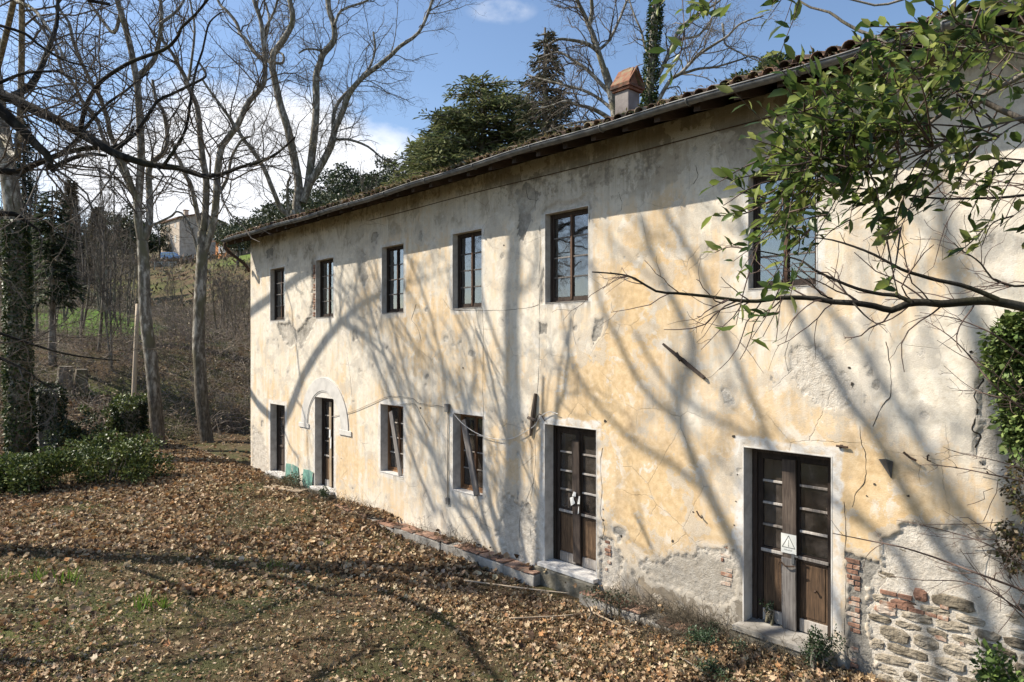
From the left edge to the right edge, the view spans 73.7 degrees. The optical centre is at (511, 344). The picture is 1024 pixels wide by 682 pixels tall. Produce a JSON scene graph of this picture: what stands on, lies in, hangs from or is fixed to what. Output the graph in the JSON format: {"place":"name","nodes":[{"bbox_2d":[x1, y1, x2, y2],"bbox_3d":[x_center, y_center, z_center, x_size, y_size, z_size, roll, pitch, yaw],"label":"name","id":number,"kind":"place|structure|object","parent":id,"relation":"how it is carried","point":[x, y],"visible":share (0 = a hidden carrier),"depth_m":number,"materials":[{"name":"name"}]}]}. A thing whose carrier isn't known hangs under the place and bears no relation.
{"place":"outdoors","nodes":[
{"label":"outdoors","id":0,"kind":"place"},
{"bbox_2d":[0,237,880,681],"bbox_3d":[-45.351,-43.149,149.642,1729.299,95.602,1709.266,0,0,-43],"label":"ground","id":1,"kind":"structure","parent":0,"point":[224,621],"depth_m":11.04,"materials":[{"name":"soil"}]},
{"bbox_2d":[13,119,43,236],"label":"fir tree","id":2,"kind":"object","parent":1,"relation":"on","point":[27,186],"visible":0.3,"depth_m":40.94,"materials":[{"name":"green plant"}]},
{"bbox_2d":[24,181,48,338],"bbox_3d":[-26.375,-4.539,37.737,2.311,8.879,2.148,0,0,23],"label":"sapling","id":3,"kind":"object","parent":1,"relation":"on","point":[36,315],"visible":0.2,"depth_m":37.75,"materials":[{"name":"brown plant"}]},
{"bbox_2d":[32,380,69,452],"bbox_3d":[-17.575,2.902,25.817,1.441,3.082,1.464,0,0,-43],"label":"bush","id":4,"kind":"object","parent":1,"relation":"on","point":[45,413],"depth_m":25.55,"materials":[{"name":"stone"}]},
{"bbox_2d":[28,217,81,325],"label":"sapling","id":5,"kind":"object","parent":1,"relation":"on","point":[57,310],"visible":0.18,"depth_m":40.14,"materials":[{"name":"brown plant"}]},
{"bbox_2d":[37,565,82,584],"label":"grass tuft","id":6,"kind":"object","parent":1,"relation":"on","point":[68,574],"visible":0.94,"depth_m":12.30,"materials":[{"name":"green plant"}]},
{"bbox_2d":[30,186,90,365],"bbox_3d":[-22.212,-3.152,33.177,3.022,9.000,3.157,0,0,-43],"label":"yew tree","id":7,"kind":"object","parent":1,"relation":"on","point":[52,241],"visible":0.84,"depth_m":32.86,"materials":[{"name":"green plant"}]},
{"bbox_2d":[56,366,74,395],"bbox_3d":[-20.303,1.660,31.009,0.780,1.378,0.768,0,0,-43],"label":"tree stump","id":8,"kind":"object","parent":1,"relation":"on","point":[59,371],"visible":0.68,"depth_m":30.76,"materials":[{"name":"grey wood"}]},
{"bbox_2d":[46,190,92,320],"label":"sapling","id":9,"kind":"object","parent":1,"relation":"on","point":[65,314],"visible":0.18,"depth_m":46.17,"materials":[{"name":"brown plant"}]},
{"bbox_2d":[58,178,87,288],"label":"cypress tree","id":10,"kind":"object","parent":1,"relation":"on","point":[67,208],"visible":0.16,"depth_m":87.68,"materials":[{"name":"green plant"}]},
{"bbox_2d":[38,410,108,452],"bbox_3d":[-16.166,3.406,25.079,2.362,1.779,2.526,0,0,-43],"label":"bush","id":11,"kind":"object","parent":1,"relation":"on","point":[72,432],"visible":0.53,"depth_m":24.72,"materials":[{"name":"green plant"}]},
{"bbox_2d":[0,0,147,455],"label":"plane tree","id":12,"kind":"object","parent":1,"relation":"on","point":[13,318],"visible":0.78,"depth_m":24.39,"materials":[{"name":"bark"},{"name":"twig bark"}]},
{"bbox_2d":[38,181,120,343],"bbox_3d":[-23.514,-4.597,38.033,3.762,9.590,3.015,0,0,0],"label":"sapling","id":13,"kind":"object","parent":1,"relation":"on","point":[84,315],"visible":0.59,"depth_m":37.92,"materials":[{"name":"brown plant"}]},
{"bbox_2d":[74,369,88,392],"bbox_3d":[-19.891,1.710,31.507,0.662,1.178,0.652,0,0,-43],"label":"tree stump","id":14,"kind":"object","parent":1,"relation":"on","point":[82,380],"visible":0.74,"depth_m":31.28,"materials":[{"name":"wood"}]},
{"bbox_2d":[73,198,101,326],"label":"sapling","id":15,"kind":"object","parent":1,"relation":"on","point":[85,246],"visible":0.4,"depth_m":44.00,"materials":[{"name":"brown plant"}]},
{"bbox_2d":[0,428,176,495],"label":"laurel hedge","id":16,"kind":"object","parent":1,"relation":"on","point":[17,470],"visible":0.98,"depth_m":19.73,"materials":[{"name":"green plant"}]},
{"bbox_2d":[59,212,137,369],"bbox_3d":[-20.164,-2.602,33.742,3.702,8.232,3.341,0,0,-35],"label":"sapling","id":17,"kind":"object","parent":1,"relation":"on","point":[109,312],"visible":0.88,"depth_m":33.71,"materials":[{"name":"brown plant"}]},
{"bbox_2d":[84,206,112,284],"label":"cypress tree","id":18,"kind":"object","parent":1,"relation":"on","point":[91,236],"visible":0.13,"depth_m":91.41,"materials":[{"name":"green plant"}]},
{"bbox_2d":[77,195,122,309],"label":"sapling","id":19,"kind":"object","parent":1,"relation":"on","point":[98,279],"visible":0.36,"depth_m":51.93,"materials":[{"name":"brown plant"}]},
{"bbox_2d":[75,157,127,351],"bbox_3d":[-21.505,-4.673,35.874,2.746,10.553,2.553,0,0,-34],"label":"sapling","id":20,"kind":"object","parent":1,"relation":"on","point":[104,257],"visible":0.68,"depth_m":35.87,"materials":[{"name":"brown plant"}]},
{"bbox_2d":[87,158,118,319],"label":"sapling","id":21,"kind":"object","parent":1,"relation":"on","point":[106,259],"visible":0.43,"depth_m":45.97,"materials":[{"name":"brown plant"}]},
{"bbox_2d":[81,184,127,309],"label":"sapling","id":22,"kind":"object","parent":1,"relation":"on","point":[98,304],"visible":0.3,"depth_m":57.93,"materials":[{"name":"brown plant"}]},
{"bbox_2d":[0,0,219,450],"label":"plane tree","id":23,"kind":"object","parent":1,"relation":"on","point":[155,409],"visible":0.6,"depth_m":26.48,"materials":[{"name":"grey plant"}]},
{"bbox_2d":[89,153,135,313],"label":"sapling","id":24,"kind":"object","parent":1,"relation":"on","point":[114,266],"visible":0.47,"depth_m":49.86,"materials":[{"name":"brown plant"}]},
{"bbox_2d":[89,218,135,331],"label":"sapling","id":25,"kind":"object","parent":1,"relation":"on","point":[117,276],"visible":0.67,"depth_m":41.91,"materials":[{"name":"brown plant"}]},
{"bbox_2d":[78,391,149,444],"bbox_3d":[-15.725,3.046,26.968,2.668,2.574,4.272,0,0,-17],"label":"bush","id":26,"kind":"object","parent":1,"relation":"on","point":[108,424],"visible":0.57,"depth_m":26.69,"materials":[{"name":"green plant"}]},
{"bbox_2d":[0,281,250,454],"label":"bramble undergrowth","id":27,"kind":"object","parent":1,"relation":"on","point":[175,331],"visible":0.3,"depth_m":35.77,"materials":[{"name":"plant"}]},
{"bbox_2d":[0,248,250,317],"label":"hill scrub","id":28,"kind":"object","parent":1,"relation":"on","point":[178,260],"visible":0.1,"depth_m":100.13,"materials":[{"name":"brown plant"}]},
{"bbox_2d":[110,395,148,445],"bbox_3d":[-15.224,3.241,27.198,1.425,2.398,1.441,0,0,-43],"label":"bush","id":29,"kind":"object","parent":1,"relation":"on","point":[129,421],"depth_m":26.88,"materials":[{"name":"plant"}]},
{"bbox_2d":[107,201,161,263],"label":"evergreen oak","id":30,"kind":"object","parent":1,"relation":"on","point":[151,245],"visible":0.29,"depth_m":117.25,"materials":[{"name":"green plant"}]},
{"bbox_2d":[131,304,138,396],"bbox_3d":[-16.370,1.016,29.638,0.198,5.579,0.480,0,0,17],"label":"wooden pole","id":31,"kind":"object","parent":1,"relation":"on","point":[134,371],"visible":0.66,"depth_m":29.62,"materials":[{"name":"brown wood"}]},
{"bbox_2d":[106,214,166,326],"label":"sapling","id":32,"kind":"object","parent":1,"relation":"on","point":[129,283],"visible":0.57,"depth_m":47.17,"materials":[{"name":"brown plant"}]},
{"bbox_2d":[118,235,154,312],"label":"sapling","id":33,"kind":"object","parent":1,"relation":"on","point":[134,282],"visible":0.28,"depth_m":55.86,"materials":[{"name":"brown plant"}]},
{"bbox_2d":[131,588,161,611],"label":"grass tuft","id":34,"kind":"object","parent":1,"relation":"on","point":[146,601],"visible":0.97,"depth_m":11.16,"materials":[{"name":"green plant"}]},
{"bbox_2d":[149,224,171,258],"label":"evergreen oak","id":35,"kind":"object","parent":1,"relation":"on","point":[154,235],"visible":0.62,"depth_m":163.76,"materials":[{"name":"green plant"}]},
{"bbox_2d":[0,0,343,444],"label":"plane tree","id":36,"kind":"object","parent":1,"relation":"on","point":[26,107],"visible":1,"depth_m":13.61,"materials":[{"name":"brown plant"}]},
{"bbox_2d":[163,258,188,318],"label":"sapling","id":37,"kind":"object","parent":1,"relation":"on","point":[172,282],"visible":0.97,"depth_m":52.05,"materials":[{"name":"brown plant"}]},
{"bbox_2d":[159,209,227,259],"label":"stone house","id":38,"kind":"structure","parent":1,"relation":"on","point":[179,248],"depth_m":162.95,"materials":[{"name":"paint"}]},
{"bbox_2d":[191,253,232,338],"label":"sapling","id":39,"kind":"object","parent":1,"relation":"on","point":[212,297],"visible":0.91,"depth_m":43.84,"materials":[{"name":"brown plant"}]},
{"bbox_2d":[113,0,331,442],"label":"plane tree","id":40,"kind":"object","parent":1,"relation":"on","point":[203,243],"visible":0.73,"depth_m":28.67,"materials":[{"name":"grey plant"}]},
{"bbox_2d":[207,241,240,329],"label":"sapling","id":41,"kind":"object","parent":1,"relation":"on","point":[218,279],"visible":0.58,"depth_m":49.75,"materials":[{"name":"brown plant"}]},
{"bbox_2d":[213,220,241,241],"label":"olive tree","id":42,"kind":"object","parent":1,"relation":"on","point":[219,227],"visible":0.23,"depth_m":121.00,"materials":[{"name":"green plant"}]},
{"bbox_2d":[210,243,247,333],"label":"sapling","id":43,"kind":"object","parent":1,"relation":"on","point":[228,298],"visible":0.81,"depth_m":47.12,"materials":[{"name":"brown plant"}]},
{"bbox_2d":[215,266,248,345],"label":"sapling","id":44,"kind":"object","parent":1,"relation":"on","point":[235,318],"visible":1,"depth_m":41.84,"materials":[{"name":"brown plant"}]},
{"bbox_2d":[216,221,255,267],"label":"olive tree","id":45,"kind":"object","parent":1,"relation":"on","point":[226,232],"visible":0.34,"depth_m":99.49,"materials":[{"name":"green plant"}]},
{"bbox_2d":[236,261,250,329],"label":"sapling","id":46,"kind":"object","parent":1,"relation":"on","point":[249,299],"visible":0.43,"depth_m":50.02,"materials":[{"name":"brown plant"}]},
{"bbox_2d":[249,200,292,227],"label":"olive tree","id":47,"kind":"object","parent":1,"relation":"on","point":[266,209],"visible":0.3,"depth_m":97.96,"materials":[{"name":"green plant"}]},
{"bbox_2d":[263,484,307,491],"bbox_3d":[-6.456,4.096,19.439,1.507,0.051,0.325,-1,1,30],"label":"fallen board","id":48,"kind":"object","parent":1,"relation":"on","point":[291,490],"visible":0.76,"depth_m":19.30,"materials":[{"name":"brown wood"}]},
{"bbox_2d":[279,471,302,488],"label":"weed clump","id":49,"kind":"object","parent":1,"relation":"on","point":[290,477],"visible":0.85,"depth_m":19.63,"materials":[{"name":"green plant"}]},
{"bbox_2d":[267,186,325,221],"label":"olive tree","id":50,"kind":"object","parent":1,"relation":"on","point":[291,191],"visible":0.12,"depth_m":103.90,"materials":[{"name":"green plant"}]},
{"bbox_2d":[307,194,340,209],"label":"olive tree","id":51,"kind":"object","parent":1,"relation":"on","point":[312,204],"visible":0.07,"depth_m":97.71,"materials":[{"name":"green plant"}]},
{"bbox_2d":[172,0,486,216],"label":"plane tree","id":52,"kind":"object","parent":1,"relation":"on","point":[301,192],"visible":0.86,"depth_m":43.56,"materials":[{"name":"grey plant"}]},
{"bbox_2d":[314,168,350,200],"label":"evergreen oak","id":53,"kind":"object","parent":1,"relation":"on","point":[324,176],"visible":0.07,"depth_m":114.46,"materials":[{"name":"green plant"}]},
{"bbox_2d":[324,189,348,203],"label":"olive tree","id":54,"kind":"object","parent":1,"relation":"on","point":[336,197],"visible":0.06,"depth_m":93.45,"materials":[{"name":"green plant"}]},
{"bbox_2d":[318,174,360,202],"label":"olive tree","id":55,"kind":"object","parent":1,"relation":"on","point":[335,188],"visible":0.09,"depth_m":105.02,"materials":[{"name":"green plant"}]},
{"bbox_2d":[322,161,372,197],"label":"evergreen oak","id":56,"kind":"object","parent":1,"relation":"on","point":[345,173],"visible":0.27,"depth_m":110.27,"materials":[{"name":"green plant"}]},
{"bbox_2d":[347,177,381,195],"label":"evergreen oak","id":57,"kind":"object","parent":1,"relation":"on","point":[368,182],"visible":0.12,"depth_m":103.49,"materials":[{"name":"green plant"}]},
{"bbox_2d":[357,156,394,191],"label":"evergreen oak","id":58,"kind":"object","parent":1,"relation":"on","point":[380,175],"visible":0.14,"depth_m":110.56,"materials":[{"name":"green plant"}]},
{"bbox_2d":[0,462,803,681],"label":"ground ivy","id":59,"kind":"object","parent":1,"relation":"on","point":[142,671],"visible":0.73,"depth_m":11.32,"materials":[{"name":"green plant"}]},
{"bbox_2d":[380,135,434,186],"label":"cedar tree","id":60,"kind":"object","parent":1,"relation":"on","point":[406,169],"visible":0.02,"depth_m":51.10,"materials":[{"name":"green plant"}]},
{"bbox_2d":[405,122,479,178],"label":"cedar tree","id":61,"kind":"object","parent":1,"relation":"on","point":[422,139],"visible":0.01,"depth_m":48.76,"materials":[{"name":"green plant"}]},
{"bbox_2d":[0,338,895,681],"bbox_3d":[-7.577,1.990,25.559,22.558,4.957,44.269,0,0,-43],"label":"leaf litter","id":62,"kind":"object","parent":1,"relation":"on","point":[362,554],"visible":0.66,"depth_m":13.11,"materials":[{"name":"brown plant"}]},
{"bbox_2d":[381,70,541,181],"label":"cedar tree","id":63,"kind":"object","parent":1,"relation":"on","point":[454,115],"visible":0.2,"depth_m":44.12,"materials":[{"name":"green plant"}]},
{"bbox_2d":[450,93,573,159],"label":"cedar tree","id":64,"kind":"object","parent":1,"relation":"on","point":[519,134],"visible":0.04,"depth_m":45.34,"materials":[{"name":"green plant"}]},
{"bbox_2d":[464,579,569,593],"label":"fallen branch","id":65,"kind":"object","parent":1,"relation":"on","point":[512,586],"visible":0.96,"depth_m":12.29,"materials":[{"name":"brown wood"}]},
{"bbox_2d":[512,27,577,145],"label":"spruce tree","id":66,"kind":"object","parent":1,"relation":"on","point":[543,123],"visible":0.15,"depth_m":40.82,"materials":[{"name":"green plant"}]},
{"bbox_2d":[511,0,646,133],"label":"plane tree","id":67,"kind":"object","parent":1,"relation":"on","point":[594,46],"visible":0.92,"depth_m":30.93,"materials":[{"name":"grey plant"}]},
{"bbox_2d":[243,469,946,681],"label":"dead weeds","id":68,"kind":"object","parent":1,"relation":"on","point":[688,615],"visible":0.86,"depth_m":10.15,"materials":[{"name":"brown plant"}]},
{"bbox_2d":[335,504,861,681],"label":"kerb","id":69,"kind":"structure","parent":1,"relation":"on","point":[512,568],"depth_m":13.11,"materials":[{"name":"stone"}]},
{"bbox_2d":[579,585,637,620],"bbox_3d":[1.604,4.141,10.959,0.983,0.631,0.795,0,0,25],"label":"weed clump","id":70,"kind":"object","parent":1,"relation":"on","point":[606,597],"visible":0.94,"depth_m":10.87,"materials":[{"name":"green plant"}]},
{"bbox_2d":[221,0,1023,681],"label":"farmhouse","id":71,"kind":"object","parent":1,"relation":"on","point":[427,314],"visible":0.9,"depth_m":10.65,"materials":[{"name":"paint"}]},
{"bbox_2d":[270,266,284,321],"bbox_3d":[-7.086,-1.550,21.306,0.504,1.660,1.060,0,0,-43],"label":"window","id":72,"kind":"structure","parent":71,"relation":"in","point":[277,275],"depth_m":21.49,"materials":[{"name":"brown wood"}]},
{"bbox_2d":[270,403,284,471],"bbox_3d":[-7.076,2.925,21.294,0.504,2.170,1.090,0,0,-43],"label":"door","id":73,"kind":"structure","parent":71,"relation":"in","point":[277,411],"depth_m":21.56,"materials":[{"name":"brown wood"}]},
{"bbox_2d":[315,257,333,318],"bbox_3d":[-5.007,-1.550,19.054,0.504,1.660,1.050,0,0,-43],"label":"window","id":74,"kind":"structure","parent":71,"relation":"in","point":[324,268],"depth_m":19.21,"materials":[{"name":"brown wood"}]},
{"bbox_2d":[315,396,333,487],"bbox_3d":[-5.017,2.740,19.065,0.504,2.560,1.120,0,0,-43],"label":"door","id":75,"kind":"structure","parent":71,"relation":"in","point":[321,403],"depth_m":19.34,"materials":[{"name":"brown wood"}]},
{"bbox_2d":[329,402,331,486],"bbox_3d":[-5.054,2.775,19.017,0.028,2.350,0.121,0,0,-43],"label":"bar plank","id":76,"kind":"object","parent":71,"relation":"attached to","point":[330,450],"visible":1,"depth_m":18.99,"materials":[{"name":"brown wood"}]},
{"bbox_2d":[380,403,403,477],"bbox_3d":[-2.707,2.290,16.563,0.504,1.700,1.030,0,0,-43],"label":"window","id":77,"kind":"structure","parent":71,"relation":"in","point":[387,452],"depth_m":16.78,"materials":[{"name":"brown wood"}]},
{"bbox_2d":[381,243,403,314],"bbox_3d":[-2.683,-1.560,16.537,0.504,1.660,0.980,0,0,-43],"label":"window","id":78,"kind":"structure","parent":71,"relation":"in","point":[392,256],"depth_m":16.65,"materials":[{"name":"brown wood"}]},
{"bbox_2d":[389,411,402,475],"bbox_3d":[-2.787,2.361,16.361,0.038,1.579,0.154,4,-25,-41],"label":"prop board","id":79,"kind":"object","parent":71,"relation":"on","point":[395,443],"visible":1,"depth_m":16.33,"materials":[{"name":"grey wood"}]},
{"bbox_2d":[452,228,481,309],"bbox_3d":[-0.763,-1.555,14.458,0.504,1.650,1.000,0,0,-43],"label":"window","id":80,"kind":"structure","parent":71,"relation":"in","point":[466,248],"depth_m":14.55,"materials":[{"name":"brown wood"}]},
{"bbox_2d":[452,412,483,498],"bbox_3d":[-0.746,2.295,14.440,0.504,1.690,1.030,0,0,-43],"label":"window","id":81,"kind":"structure","parent":71,"relation":"in","point":[461,478],"depth_m":14.64,"materials":[{"name":"brown wood"}]},
{"bbox_2d":[461,419,479,495],"bbox_3d":[-0.876,2.351,14.259,0.044,1.615,0.165,6,-27,-41],"label":"prop board","id":82,"kind":"object","parent":71,"relation":"attached to","point":[470,459],"visible":0.94,"depth_m":14.22,"materials":[{"name":"grey wood"}]},
{"bbox_2d":[544,205,589,304],"bbox_3d":[1.150,-1.575,12.387,0.504,1.690,1.080,0,0,-43],"label":"window","id":83,"kind":"structure","parent":71,"relation":"in","point":[566,240],"depth_m":12.43,"materials":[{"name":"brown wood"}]},
{"bbox_2d":[544,423,596,577],"bbox_3d":[1.208,2.740,12.324,0.504,2.580,1.270,0,0,-43],"label":"door","id":84,"kind":"structure","parent":71,"relation":"in","point":[558,515],"depth_m":12.55,"materials":[{"name":"brown wood"}]},
{"bbox_2d":[572,440,580,563],"bbox_3d":[1.163,2.830,12.317,0.038,2.200,0.174,0,-1,-43],"label":"bar plank","id":85,"kind":"object","parent":84,"relation":"attached to","point":[575,506],"visible":1,"depth_m":12.29,"materials":[{"name":"brown wood"}]},
{"bbox_2d":[225,2,998,237],"bbox_3d":[-0.121,-3.559,12.731,0.937,0.470,26.924,0,0,-43],"label":"eaves moss","id":86,"kind":"object","parent":71,"relation":"on","point":[455,164],"visible":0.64,"depth_m":12.60,"materials":[{"name":"green plant"}]},
{"bbox_2d":[759,598,774,625],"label":"weed clump","id":87,"kind":"object","parent":71,"relation":"on","point":[770,614],"visible":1,"depth_m":9.60,"materials":[{"name":"green plant"}]},
{"bbox_2d":[747,168,817,290],"bbox_3d":[3.847,-1.575,9.466,0.504,1.650,0.990,0,0,-43],"label":"window","id":88,"kind":"structure","parent":71,"relation":"in","point":[752,280],"depth_m":9.67,"materials":[{"name":"brown wood"}]},
{"bbox_2d":[743,446,832,649],"bbox_3d":[3.887,2.705,9.422,0.504,2.530,1.250,0,0,-43],"label":"door","id":89,"kind":"structure","parent":71,"relation":"in","point":[762,477],"depth_m":9.46,"materials":[{"name":"brown wood"}]},
{"bbox_2d":[782,459,796,560],"bbox_3d":[3.836,2.280,9.436,0.038,1.380,0.194,0,0,-43],"label":"bar plank","id":90,"kind":"object","parent":89,"relation":"attached to","point":[789,498],"visible":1,"depth_m":9.42,"materials":[{"name":"wood"}]},
{"bbox_2d":[781,533,795,554],"bbox_3d":[3.816,2.750,9.417,0.005,0.267,0.216,0,0,-43],"label":"warning sign","id":91,"kind":"object","parent":90,"relation":"attached to","point":[788,543],"visible":1,"depth_m":9.42,"materials":[{"name":"white paper"}]},
{"bbox_2d":[781,557,796,630],"bbox_3d":[3.824,3.438,9.421,0.038,0.975,0.205,0,0,-43],"label":"bar plank","id":92,"kind":"object","parent":71,"relation":"attached to","point":[789,600],"visible":0.96,"depth_m":9.40,"materials":[{"name":"grey wood"}]},
{"bbox_2d":[928,426,1023,632],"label":"wall creeper","id":93,"kind":"object","parent":71,"relation":"attached to","point":[1016,551],"depth_m":7.30,"materials":[{"name":"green plant"}]},
{"bbox_2d":[972,309,1023,468],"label":"wall ivy","id":94,"kind":"object","parent":71,"relation":"attached to","point":[1010,324],"depth_m":7.24,"materials":[{"name":"green plant"}]},
{"bbox_2d":[619,0,800,105],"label":"plane tree","id":95,"kind":"object","parent":1,"relation":"on","point":[652,73],"visible":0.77,"depth_m":28.76,"materials":[{"name":"grey plant"}]},
{"bbox_2d":[691,654,734,681],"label":"weed clump","id":96,"kind":"object","parent":1,"relation":"on","point":[713,666],"visible":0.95,"depth_m":8.73,"materials":[{"name":"green plant"}]},
{"bbox_2d":[680,622,751,653],"bbox_3d":[2.876,4.169,9.499,0.672,0.518,0.960,0,0,-43],"label":"weed clump","id":97,"kind":"object","parent":1,"relation":"on","point":[702,635],"visible":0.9,"depth_m":9.52,"materials":[{"name":"green plant"}]},
{"bbox_2d":[729,48,817,78],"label":"pine tree","id":98,"kind":"object","parent":1,"relation":"on","point":[780,57],"visible":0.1,"depth_m":42.68,"materials":[{"name":"green plant"}]},
{"bbox_2d":[553,134,1023,378],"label":"bare tree","id":99,"kind":"object","parent":1,"relation":"on","point":[988,298],"visible":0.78,"depth_m":4.35,"materials":[{"name":"brown plant"}]},
{"bbox_2d":[798,623,848,671],"bbox_3d":[3.944,3.931,8.689,0.556,0.828,0.370,0,0,7],"label":"weed clump","id":100,"kind":"object","parent":1,"relation":"on","point":[811,642],"visible":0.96,"depth_m":8.63,"materials":[{"name":"green plant"}]},
{"bbox_2d":[647,0,1023,350],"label":"laurel tree","id":101,"kind":"object","parent":1,"relation":"on","point":[870,123],"visible":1,"depth_m":3.12,"materials":[{"name":"green plant"}]},
{"bbox_2d":[826,309,1023,618],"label":"twiggy shrub","id":102,"kind":"object","parent":1,"relation":"on","point":[1010,400],"visible":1,"depth_m":5.46,"materials":[{"name":"brown plant"}]},
{"bbox_2d":[969,637,1023,681],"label":"shrub","id":103,"kind":"object","parent":1,"relation":"on","point":[991,672],"visible":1,"depth_m":7.06,"materials":[{"name":"green plant"}]},
{"bbox_2d":[0,0,980,236],"label":"sky","id":104,"kind":"structure","parent":0,"point":[498,43],"materials":[{"name":"blue"}]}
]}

